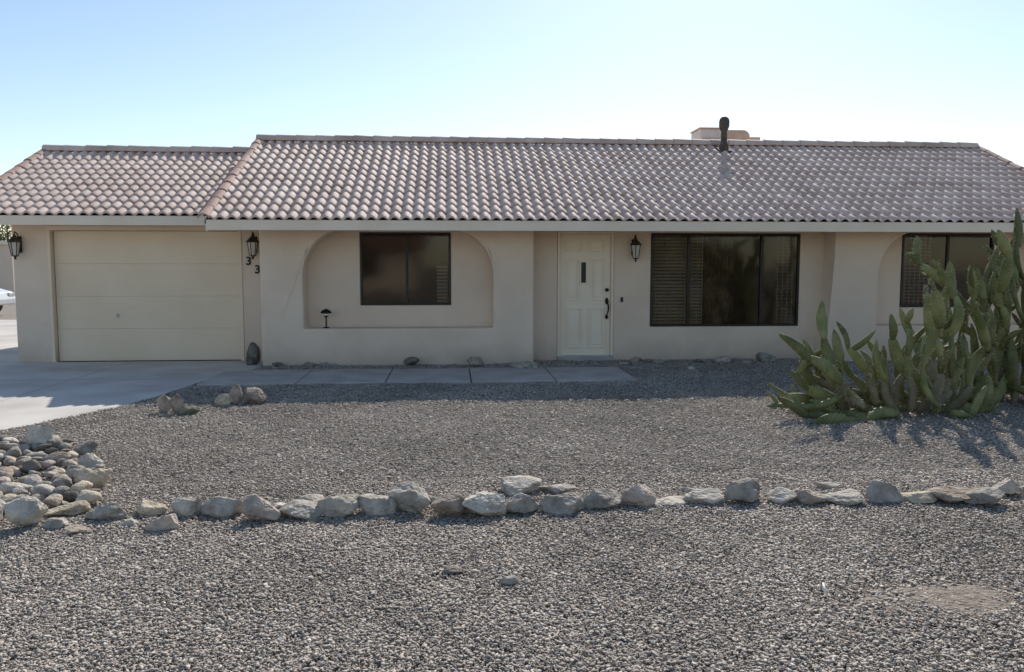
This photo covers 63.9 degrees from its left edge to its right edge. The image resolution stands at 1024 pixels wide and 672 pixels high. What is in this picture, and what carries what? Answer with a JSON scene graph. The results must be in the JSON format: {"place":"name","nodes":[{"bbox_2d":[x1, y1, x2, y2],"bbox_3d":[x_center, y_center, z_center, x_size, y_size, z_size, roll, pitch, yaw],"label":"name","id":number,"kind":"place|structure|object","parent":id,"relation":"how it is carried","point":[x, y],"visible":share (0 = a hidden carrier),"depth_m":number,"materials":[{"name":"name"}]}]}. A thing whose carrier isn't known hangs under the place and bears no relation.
{"place":"outdoors","nodes":[
{"label":"outdoors","id":0,"kind":"place"},
{"bbox_2d":[0,320,262,430],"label":"driveway","id":1,"kind":"structure","parent":0,"point":[97,390],"depth_m":11.16,"materials":[{"name":"concrete"}]},
{"bbox_2d":[2,361,135,400],"bbox_3d":[-6.046,0.637,10.927,3.186,0.001,3.970,-5,7,-43],"label":"driveway joint","id":2,"kind":"object","parent":1,"relation":"on","point":[68,380],"visible":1,"depth_m":11.25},
{"bbox_2d":[0,303,1023,671],"bbox_3d":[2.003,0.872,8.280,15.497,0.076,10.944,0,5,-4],"label":"gravel","id":3,"kind":"structure","parent":0,"point":[654,566],"depth_m":4.66,"materials":[{"name":"gravel"}]},
{"bbox_2d":[0,476,10,483],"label":"cobble","id":4,"kind":"object","parent":3,"relation":"on","point":[4,479],"visible":0.51,"depth_m":5.77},
{"bbox_2d":[0,225,11,240],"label":"tree","id":5,"kind":"object","parent":3,"relation":"on","point":[7,235],"visible":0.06,"depth_m":46.36,"materials":[{"name":"green plant"}]},
{"bbox_2d":[0,466,13,476],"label":"cobble","id":6,"kind":"object","parent":3,"relation":"on","point":[5,471],"visible":0.69,"depth_m":6.03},
{"bbox_2d":[0,241,14,295],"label":"neighbour house","id":7,"kind":"structure","parent":3,"relation":"on","point":[7,281],"depth_m":36.36,"materials":[{"name":"paint"}]},
{"bbox_2d":[0,288,15,310],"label":"parked car","id":8,"kind":"object","parent":3,"relation":"on","point":[7,297],"visible":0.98,"depth_m":25.94,"materials":[{"name":"paint"}]},
{"bbox_2d":[0,494,16,502],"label":"cobble","id":9,"kind":"object","parent":3,"relation":"on","point":[6,498],"visible":0.43,"depth_m":5.38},
{"bbox_2d":[3,457,15,466],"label":"cobble","id":10,"kind":"object","parent":3,"relation":"on","point":[8,461],"visible":0.95,"depth_m":6.42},
{"bbox_2d":[2,437,18,442],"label":"cobble","id":11,"kind":"object","parent":3,"relation":"on","point":[12,440],"visible":0.84,"depth_m":7.18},
{"bbox_2d":[2,443,18,449],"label":"cobble","id":12,"kind":"object","parent":3,"relation":"on","point":[7,446],"visible":0.66,"depth_m":6.95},
{"bbox_2d":[3,446,22,457],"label":"cobble","id":13,"kind":"object","parent":3,"relation":"on","point":[15,452],"visible":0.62,"depth_m":6.70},
{"bbox_2d":[9,466,21,476],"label":"cobble","id":14,"kind":"object","parent":3,"relation":"on","point":[17,472],"visible":0.62,"depth_m":6.20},
{"bbox_2d":[0,482,32,495],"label":"cobble","id":15,"kind":"object","parent":3,"relation":"on","point":[6,487],"visible":0.59,"depth_m":5.67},
{"bbox_2d":[10,488,27,494],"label":"cobble","id":16,"kind":"object","parent":3,"relation":"on","point":[17,491],"visible":0.61,"depth_m":5.58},
{"bbox_2d":[9,443,29,452],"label":"cobble","id":17,"kind":"object","parent":3,"relation":"on","point":[23,447],"visible":0.47,"depth_m":6.91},
{"bbox_2d":[15,457,30,466],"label":"cobble","id":18,"kind":"object","parent":3,"relation":"on","point":[19,462],"visible":0.43,"depth_m":6.36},
{"bbox_2d":[3,496,48,526],"bbox_3d":[-2.948,1.064,4.978,0.234,0.174,0.172,-2,5,-20],"label":"rock","id":19,"kind":"object","parent":3,"relation":"on","point":[26,511],"visible":1,"depth_m":4.94,"materials":[{"name":"stone"}]},
{"bbox_2d":[22,459,41,472],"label":"cobble","id":20,"kind":"object","parent":3,"relation":"on","point":[31,464],"visible":0.88,"depth_m":6.24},
{"bbox_2d":[23,474,42,484],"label":"cobble","id":21,"kind":"object","parent":3,"relation":"on","point":[32,479],"visible":0.66,"depth_m":5.82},
{"bbox_2d":[25,452,47,456],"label":"cobble","id":22,"kind":"object","parent":3,"relation":"on","point":[36,454],"visible":0.54,"depth_m":6.62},
{"bbox_2d":[30,443,42,450],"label":"cobble","id":23,"kind":"object","parent":3,"relation":"on","point":[33,446],"visible":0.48,"depth_m":6.95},
{"bbox_2d":[32,493,45,501],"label":"cobble","id":24,"kind":"object","parent":3,"relation":"on","point":[41,497],"visible":0.45,"depth_m":5.49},
{"bbox_2d":[26,425,52,445],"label":"rock","id":25,"kind":"object","parent":3,"relation":"on","point":[39,434],"visible":0.69,"depth_m":7.02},
{"bbox_2d":[32,481,51,486],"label":"cobble","id":26,"kind":"object","parent":3,"relation":"on","point":[45,482],"visible":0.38,"depth_m":5.80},
{"bbox_2d":[32,484,54,496],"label":"cobble","id":27,"kind":"object","parent":3,"relation":"on","point":[46,489],"visible":0.76,"depth_m":5.54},
{"bbox_2d":[35,444,51,451],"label":"cobble","id":28,"kind":"object","parent":3,"relation":"on","point":[42,447],"visible":0.76,"depth_m":6.87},
{"bbox_2d":[41,460,54,468],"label":"cobble","id":29,"kind":"object","parent":3,"relation":"on","point":[46,464],"visible":0.91,"depth_m":6.36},
{"bbox_2d":[44,447,58,454],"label":"cobble","id":30,"kind":"object","parent":3,"relation":"on","point":[48,451],"visible":0.76,"depth_m":6.78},
{"bbox_2d":[44,471,58,478],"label":"cobble","id":31,"kind":"object","parent":3,"relation":"on","point":[49,474],"visible":0.69,"depth_m":6.06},
{"bbox_2d":[42,497,62,505],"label":"cobble","id":32,"kind":"object","parent":3,"relation":"on","point":[53,501],"visible":1,"depth_m":5.30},
{"bbox_2d":[41,517,68,529],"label":"rock","id":33,"kind":"object","parent":3,"relation":"on","point":[56,523],"visible":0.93,"depth_m":4.94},
{"bbox_2d":[47,438,62,447],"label":"cobble","id":34,"kind":"object","parent":3,"relation":"on","point":[55,442],"visible":0.61,"depth_m":6.98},
{"bbox_2d":[42,451,70,461],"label":"cobble","id":35,"kind":"object","parent":3,"relation":"on","point":[56,456],"visible":0.62,"depth_m":6.54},
{"bbox_2d":[51,468,65,473],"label":"cobble","id":36,"kind":"object","parent":3,"relation":"on","point":[61,470],"visible":0.67,"depth_m":6.16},
{"bbox_2d":[53,458,65,466],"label":"cobble","id":37,"kind":"object","parent":3,"relation":"on","point":[59,462],"visible":0.6,"depth_m":6.45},
{"bbox_2d":[52,486,68,496],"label":"cobble","id":38,"kind":"object","parent":3,"relation":"on","point":[61,490],"visible":0.52,"depth_m":5.58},
{"bbox_2d":[52,475,72,487],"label":"cobble","id":39,"kind":"object","parent":3,"relation":"on","point":[64,480],"visible":0.84,"depth_m":5.78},
{"bbox_2d":[57,442,71,450],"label":"cobble","id":40,"kind":"object","parent":3,"relation":"on","point":[64,445],"visible":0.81,"depth_m":6.93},
{"bbox_2d":[45,500,90,515],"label":"rock","id":41,"kind":"object","parent":3,"relation":"on","point":[78,507],"visible":0.99,"depth_m":5.23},
{"bbox_2d":[62,459,77,467],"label":"cobble","id":42,"kind":"object","parent":3,"relation":"on","point":[67,463],"visible":0.63,"depth_m":6.36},
{"bbox_2d":[63,491,78,500],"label":"cobble","id":43,"kind":"object","parent":3,"relation":"on","point":[70,495],"visible":0.88,"depth_m":5.50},
{"bbox_2d":[67,468,78,479],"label":"cobble","id":44,"kind":"object","parent":3,"relation":"on","point":[71,472],"visible":0.52,"depth_m":6.00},
{"bbox_2d":[67,451,78,458],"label":"cobble","id":45,"kind":"object","parent":3,"relation":"on","point":[74,454],"visible":0.6,"depth_m":6.75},
{"bbox_2d":[65,465,84,474],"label":"cobble","id":46,"kind":"object","parent":3,"relation":"on","point":[70,467],"visible":0.4,"depth_m":6.13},
{"bbox_2d":[60,524,92,536],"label":"rock","id":47,"kind":"object","parent":3,"relation":"on","point":[74,528],"visible":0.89,"depth_m":4.85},
{"bbox_2d":[69,480,92,492],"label":"cobble","id":48,"kind":"object","parent":3,"relation":"on","point":[82,485],"visible":0.69,"depth_m":5.60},
{"bbox_2d":[74,441,98,454],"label":"rock","id":49,"kind":"object","parent":3,"relation":"on","point":[83,448],"visible":0.89,"depth_m":6.89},
{"bbox_2d":[75,490,101,503],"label":"cobble","id":50,"kind":"object","parent":3,"relation":"on","point":[90,496],"visible":0.76,"depth_m":5.39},
{"bbox_2d":[77,453,104,467],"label":"rock","id":51,"kind":"object","parent":3,"relation":"on","point":[88,460],"visible":0.81,"depth_m":6.33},
{"bbox_2d":[73,467,109,488],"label":"rock","id":52,"kind":"object","parent":3,"relation":"on","point":[98,477],"visible":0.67,"depth_m":5.79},
{"bbox_2d":[85,502,128,520],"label":"rock","id":53,"kind":"object","parent":3,"relation":"on","point":[113,510],"visible":0.93,"depth_m":5.10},
{"bbox_2d":[118,518,137,529],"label":"rock","id":54,"kind":"object","parent":3,"relation":"on","point":[130,521],"visible":0.81,"depth_m":4.97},
{"bbox_2d":[136,499,167,517],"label":"rock","id":55,"kind":"object","parent":3,"relation":"on","point":[148,508],"visible":0.88,"depth_m":5.17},
{"bbox_2d":[143,513,179,535],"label":"rock","id":56,"kind":"object","parent":3,"relation":"on","point":[167,522],"visible":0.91,"depth_m":4.89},
{"bbox_2d":[156,395,170,413],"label":"rock","id":57,"kind":"object","parent":3,"relation":"on","point":[163,403],"visible":0.86,"depth_m":8.83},
{"bbox_2d":[170,394,184,414],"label":"rock","id":58,"kind":"object","parent":3,"relation":"on","point":[177,402],"visible":0.89,"depth_m":8.78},
{"bbox_2d":[170,497,202,519],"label":"rock","id":59,"kind":"object","parent":3,"relation":"on","point":[188,506],"visible":0.94,"depth_m":5.18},
{"bbox_2d":[178,405,199,416],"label":"rock","id":60,"kind":"object","parent":3,"relation":"on","point":[190,410],"visible":0.98,"depth_m":8.69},
{"bbox_2d":[198,496,243,518],"bbox_3d":[-1.850,1.087,5.223,0.296,0.139,0.179,0,5,3],"label":"rock","id":61,"kind":"object","parent":3,"relation":"on","point":[221,507],"visible":0.94,"depth_m":5.18,"materials":[{"name":"stone"}]},
{"bbox_2d":[215,393,231,405],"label":"rock","id":62,"kind":"object","parent":3,"relation":"on","point":[223,399],"visible":0.96,"depth_m":9.30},
{"bbox_2d":[229,384,243,403],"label":"rock","id":63,"kind":"object","parent":3,"relation":"on","point":[236,394],"visible":0.99,"depth_m":9.37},
{"bbox_2d":[246,342,260,364],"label":"rock","id":64,"kind":"object","parent":3,"relation":"on","point":[253,353],"visible":0.94,"depth_m":12.96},
{"bbox_2d":[245,387,266,403],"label":"rock","id":65,"kind":"object","parent":3,"relation":"on","point":[255,394],"visible":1,"depth_m":9.41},
{"bbox_2d":[243,494,280,520],"bbox_3d":[-1.554,1.075,5.122,0.227,0.178,0.175,-1,5,-7],"label":"rock","id":66,"kind":"object","parent":3,"relation":"on","point":[256,507],"visible":1,"depth_m":5.08,"materials":[{"name":"stone"}]},
{"bbox_2d":[272,502,285,509],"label":"rock","id":67,"kind":"object","parent":3,"relation":"on","point":[279,505],"visible":0.14,"depth_m":5.29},
{"bbox_2d":[279,499,322,520],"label":"rock","id":68,"kind":"object","parent":3,"relation":"on","point":[309,510],"visible":0.96,"depth_m":5.14,"materials":[{"name":"stone"}]},
{"bbox_2d":[298,494,323,501],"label":"rock","id":69,"kind":"object","parent":3,"relation":"on","point":[315,497],"visible":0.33,"depth_m":5.42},
{"bbox_2d":[317,493,358,518],"bbox_3d":[-1.104,1.090,5.242,0.269,0.160,0.172,0,5,3],"label":"rock","id":70,"kind":"object","parent":3,"relation":"on","point":[338,506],"visible":0.97,"depth_m":5.17,"materials":[{"name":"stone"}]},
{"bbox_2d":[358,493,397,516],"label":"rock","id":71,"kind":"object","parent":3,"relation":"on","point":[371,504],"visible":0.94,"depth_m":5.21,"materials":[{"name":"stone"}]},
{"bbox_2d":[389,482,430,514],"bbox_3d":[-0.664,1.053,5.306,0.250,0.224,0.213,-2,5,-18],"label":"rock","id":72,"kind":"object","parent":3,"relation":"on","point":[411,497],"visible":0.94,"depth_m":5.25,"materials":[{"name":"stone"}]},
{"bbox_2d":[404,357,418,364],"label":"rock","id":73,"kind":"object","parent":3,"relation":"on","point":[411,360],"visible":1,"depth_m":12.87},
{"bbox_2d":[197,367,636,386],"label":"walkway","id":74,"kind":"structure","parent":3,"relation":"on","point":[230,378],"depth_m":11.52,"materials":[{"name":"concrete"}]},
{"bbox_2d":[431,492,466,517],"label":"rock","id":75,"kind":"object","parent":3,"relation":"on","point":[450,505],"visible":0.99,"depth_m":5.17,"materials":[{"name":"stone"}]},
{"bbox_2d":[442,566,465,573],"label":"rock","id":76,"kind":"object","parent":3,"relation":"on","point":[453,569],"visible":1,"depth_m":4.25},
{"bbox_2d":[467,356,483,365],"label":"rock","id":77,"kind":"object","parent":3,"relation":"on","point":[475,360],"visible":1,"depth_m":12.76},
{"bbox_2d":[462,491,505,516],"bbox_3d":[-0.193,1.084,5.256,0.309,0.172,0.242,-1,5,-15],"label":"rock","id":78,"kind":"object","parent":3,"relation":"on","point":[485,504],"visible":0.88,"depth_m":5.20,"materials":[{"name":"stone"}]},
{"bbox_2d":[499,575,519,585],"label":"rock","id":79,"kind":"object","parent":3,"relation":"on","point":[512,580],"visible":0.97,"depth_m":4.09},
{"bbox_2d":[0,134,1023,366],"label":"house","id":80,"kind":"structure","parent":3,"relation":"on","point":[398,250],"depth_m":13.53,"materials":[{"name":"paint"}]},
{"bbox_2d":[7,231,21,258],"bbox_3d":[-7.895,-1.442,13.058,0.206,0.449,0.254,0,5,-4],"label":"wall lantern","id":81,"kind":"object","parent":80,"relation":"attached to","point":[14,241],"depth_m":13.01,"materials":[{"name":"metal"}]},
{"bbox_2d":[53,231,241,360],"bbox_3d":[-5.957,-0.654,13.493,2.938,2.121,0.070,0,5,-4],"label":"garage door","id":82,"kind":"structure","parent":80,"relation":"in","point":[121,295],"depth_m":13.48,"materials":[{"name":"paint"}]},
{"bbox_2d":[246,231,258,258],"bbox_3d":[-4.202,-1.471,13.325,0.206,0.449,0.254,0,5,-4],"label":"wall lantern","id":83,"kind":"object","parent":80,"relation":"attached to","point":[252,241],"depth_m":13.27,"materials":[{"name":"metal"}]},
{"bbox_2d":[320,309,331,327],"bbox_3d":[-2.962,-0.283,13.095,0.176,0.310,0.172,0,5,-4],"label":"path light","id":84,"kind":"object","parent":80,"relation":"on","point":[325,312],"visible":1,"depth_m":13.05,"materials":[{"name":"black metal"}]},
{"bbox_2d":[360,232,450,304],"bbox_3d":[-1.727,-1.091,13.354,1.456,1.172,0.100,0,5,-4],"label":"window","id":85,"kind":"structure","parent":80,"relation":"in","point":[406,234],"depth_m":13.32,"materials":[{"name":"glass"}]},
{"bbox_2d":[560,234,610,354],"bbox_3d":[1.209,-0.668,13.603,0.844,2.020,0.119,0,5,-4],"label":"door","id":86,"kind":"structure","parent":80,"relation":"in","point":[584,258],"depth_m":13.61,"materials":[{"name":"paint"}]},
{"bbox_2d":[630,234,641,261],"bbox_3d":[2.020,-1.436,13.430,0.206,0.449,0.254,0,5,-4],"label":"wall lantern","id":87,"kind":"object","parent":80,"relation":"attached to","point":[635,244],"depth_m":13.37,"materials":[{"name":"metal"}]},
{"bbox_2d":[715,117,732,151],"bbox_3d":[4.056,-3.838,15.701,0.260,0.683,0.300,0,5,-4],"label":"roof vent pipe","id":88,"kind":"object","parent":80,"relation":"on","point":[724,122],"visible":0.97,"depth_m":15.65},
{"bbox_2d":[690,127,759,139],"bbox_3d":[4.524,-3.847,17.431,1.343,1.026,0.690,0,5,-4],"label":"evaporative cooler","id":89,"kind":"object","parent":80,"relation":"on","point":[706,133],"visible":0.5,"depth_m":17.09,"materials":[{"name":"paint"}]},
{"bbox_2d":[650,233,800,326],"bbox_3d":[3.552,-0.947,13.853,2.528,1.547,0.301,0,5,-4],"label":"window","id":90,"kind":"structure","parent":80,"relation":"in","point":[716,271],"depth_m":13.79,"materials":[{"name":"glass"}]},
{"bbox_2d":[899,233,993,306],"bbox_3d":[7.403,-1.121,14.018,1.621,1.247,0.100,0,5,-4],"label":"window","id":91,"kind":"structure","parent":80,"relation":"in","point":[947,244],"depth_m":13.98,"materials":[{"name":"glass"}]},
{"bbox_2d":[500,475,541,495],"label":"rock","id":92,"kind":"object","parent":3,"relation":"on","point":[513,485],"visible":0.91,"depth_m":5.72,"materials":[{"name":"stone"}]},
{"bbox_2d":[505,492,538,513],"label":"rock","id":93,"kind":"object","parent":3,"relation":"on","point":[520,502],"visible":0.99,"depth_m":5.27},
{"bbox_2d":[511,361,537,367],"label":"rock","id":94,"kind":"object","parent":3,"relation":"on","point":[526,364],"visible":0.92,"depth_m":12.41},
{"bbox_2d":[539,483,576,494],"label":"rock","id":95,"kind":"object","parent":3,"relation":"on","point":[557,489],"visible":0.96,"depth_m":5.74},
{"bbox_2d":[539,492,584,516],"bbox_3d":[0.330,1.090,5.316,0.300,0.145,0.166,-1,5,-9],"label":"rock","id":96,"kind":"object","parent":3,"relation":"on","point":[567,503],"visible":0.99,"depth_m":5.29,"materials":[{"name":"stone"}]},
{"bbox_2d":[583,487,621,509],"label":"rock","id":97,"kind":"object","parent":3,"relation":"on","point":[597,498],"visible":0.97,"depth_m":5.35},
{"bbox_2d":[629,357,641,363],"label":"rock","id":98,"kind":"object","parent":3,"relation":"on","point":[634,360],"visible":0.95,"depth_m":13.21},
{"bbox_2d":[620,484,656,508],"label":"rock","id":99,"kind":"object","parent":3,"relation":"on","point":[641,495],"visible":0.93,"depth_m":5.38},
{"bbox_2d":[655,496,688,506],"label":"rock","id":100,"kind":"object","parent":3,"relation":"on","point":[673,501],"visible":0.9,"depth_m":5.43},
{"bbox_2d":[681,487,693,493],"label":"rock","id":101,"kind":"object","parent":3,"relation":"on","point":[686,490],"visible":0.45,"depth_m":5.73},
{"bbox_2d":[682,488,726,506],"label":"rock","id":102,"kind":"object","parent":3,"relation":"on","point":[711,496],"visible":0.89,"depth_m":5.43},
{"bbox_2d":[715,356,731,361],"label":"rock","id":103,"kind":"object","parent":3,"relation":"on","point":[725,359],"visible":0.92,"depth_m":13.35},
{"bbox_2d":[724,478,759,502],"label":"rock","id":104,"kind":"object","parent":3,"relation":"on","point":[745,489],"visible":1,"depth_m":5.46,"materials":[{"name":"stone"}]},
{"bbox_2d":[756,352,775,361],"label":"rock","id":105,"kind":"object","parent":3,"relation":"on","point":[763,357],"visible":0.99,"depth_m":13.37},
{"bbox_2d":[766,487,797,504],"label":"rock","id":106,"kind":"object","parent":3,"relation":"on","point":[779,495],"visible":0.98,"depth_m":5.47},
{"bbox_2d":[794,489,827,504],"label":"rock","id":107,"kind":"object","parent":3,"relation":"on","point":[808,497],"visible":0.98,"depth_m":5.43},
{"bbox_2d":[816,481,838,488],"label":"rock","id":108,"kind":"object","parent":3,"relation":"on","point":[826,485],"visible":0.94,"depth_m":5.86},
{"bbox_2d":[825,489,864,505],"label":"rock","id":109,"kind":"object","parent":3,"relation":"on","point":[848,497],"visible":0.98,"depth_m":5.44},
{"bbox_2d":[866,479,904,504],"bbox_3d":[2.509,1.054,5.520,0.245,0.166,0.148,2,5,23],"label":"rock","id":110,"kind":"object","parent":3,"relation":"on","point":[880,492],"visible":0.88,"depth_m":5.49,"materials":[{"name":"stone"}]},
{"bbox_2d":[766,261,1018,425],"bbox_3d":[4.174,0.045,8.817,3.196,1.712,1.491,-2,5,-17],"label":"prickly pear cactus","id":111,"kind":"object","parent":3,"relation":"on","point":[828,389],"visible":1,"depth_m":8.58,"materials":[{"name":"plant"}]},
{"bbox_2d":[805,577,1023,627],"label":"dirt patch","id":112,"kind":"object","parent":3,"relation":"on","point":[964,596],"visible":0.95,"depth_m":3.89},
{"bbox_2d":[901,491,936,503],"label":"rock","id":113,"kind":"object","parent":3,"relation":"on","point":[916,497],"visible":0.96,"depth_m":5.48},
{"bbox_2d":[927,486,972,502],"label":"rock","id":114,"kind":"object","parent":3,"relation":"on","point":[949,494],"visible":0.9,"depth_m":5.49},
{"bbox_2d":[905,208,1023,407],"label":"prickly pear cactus","id":115,"kind":"object","parent":3,"relation":"on","point":[1000,282],"visible":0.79,"depth_m":9.29,"materials":[{"name":"plant"}]},
{"bbox_2d":[962,487,1005,504],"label":"rock","id":116,"kind":"object","parent":3,"relation":"on","point":[986,495],"visible":0.94,"depth_m":5.44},
{"bbox_2d":[992,479,1020,493],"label":"rock","id":117,"kind":"object","parent":3,"relation":"on","point":[1010,486],"visible":0.74,"depth_m":5.68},
{"bbox_2d":[1018,486,1023,498],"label":"rock","id":118,"kind":"object","parent":3,"relation":"on","point":[1021,489],"visible":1,"depth_m":5.51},
{"bbox_2d":[0,0,1023,240],"label":"sky","id":119,"kind":"structure","parent":0,"point":[220,73],"materials":[{"name":"blue"}]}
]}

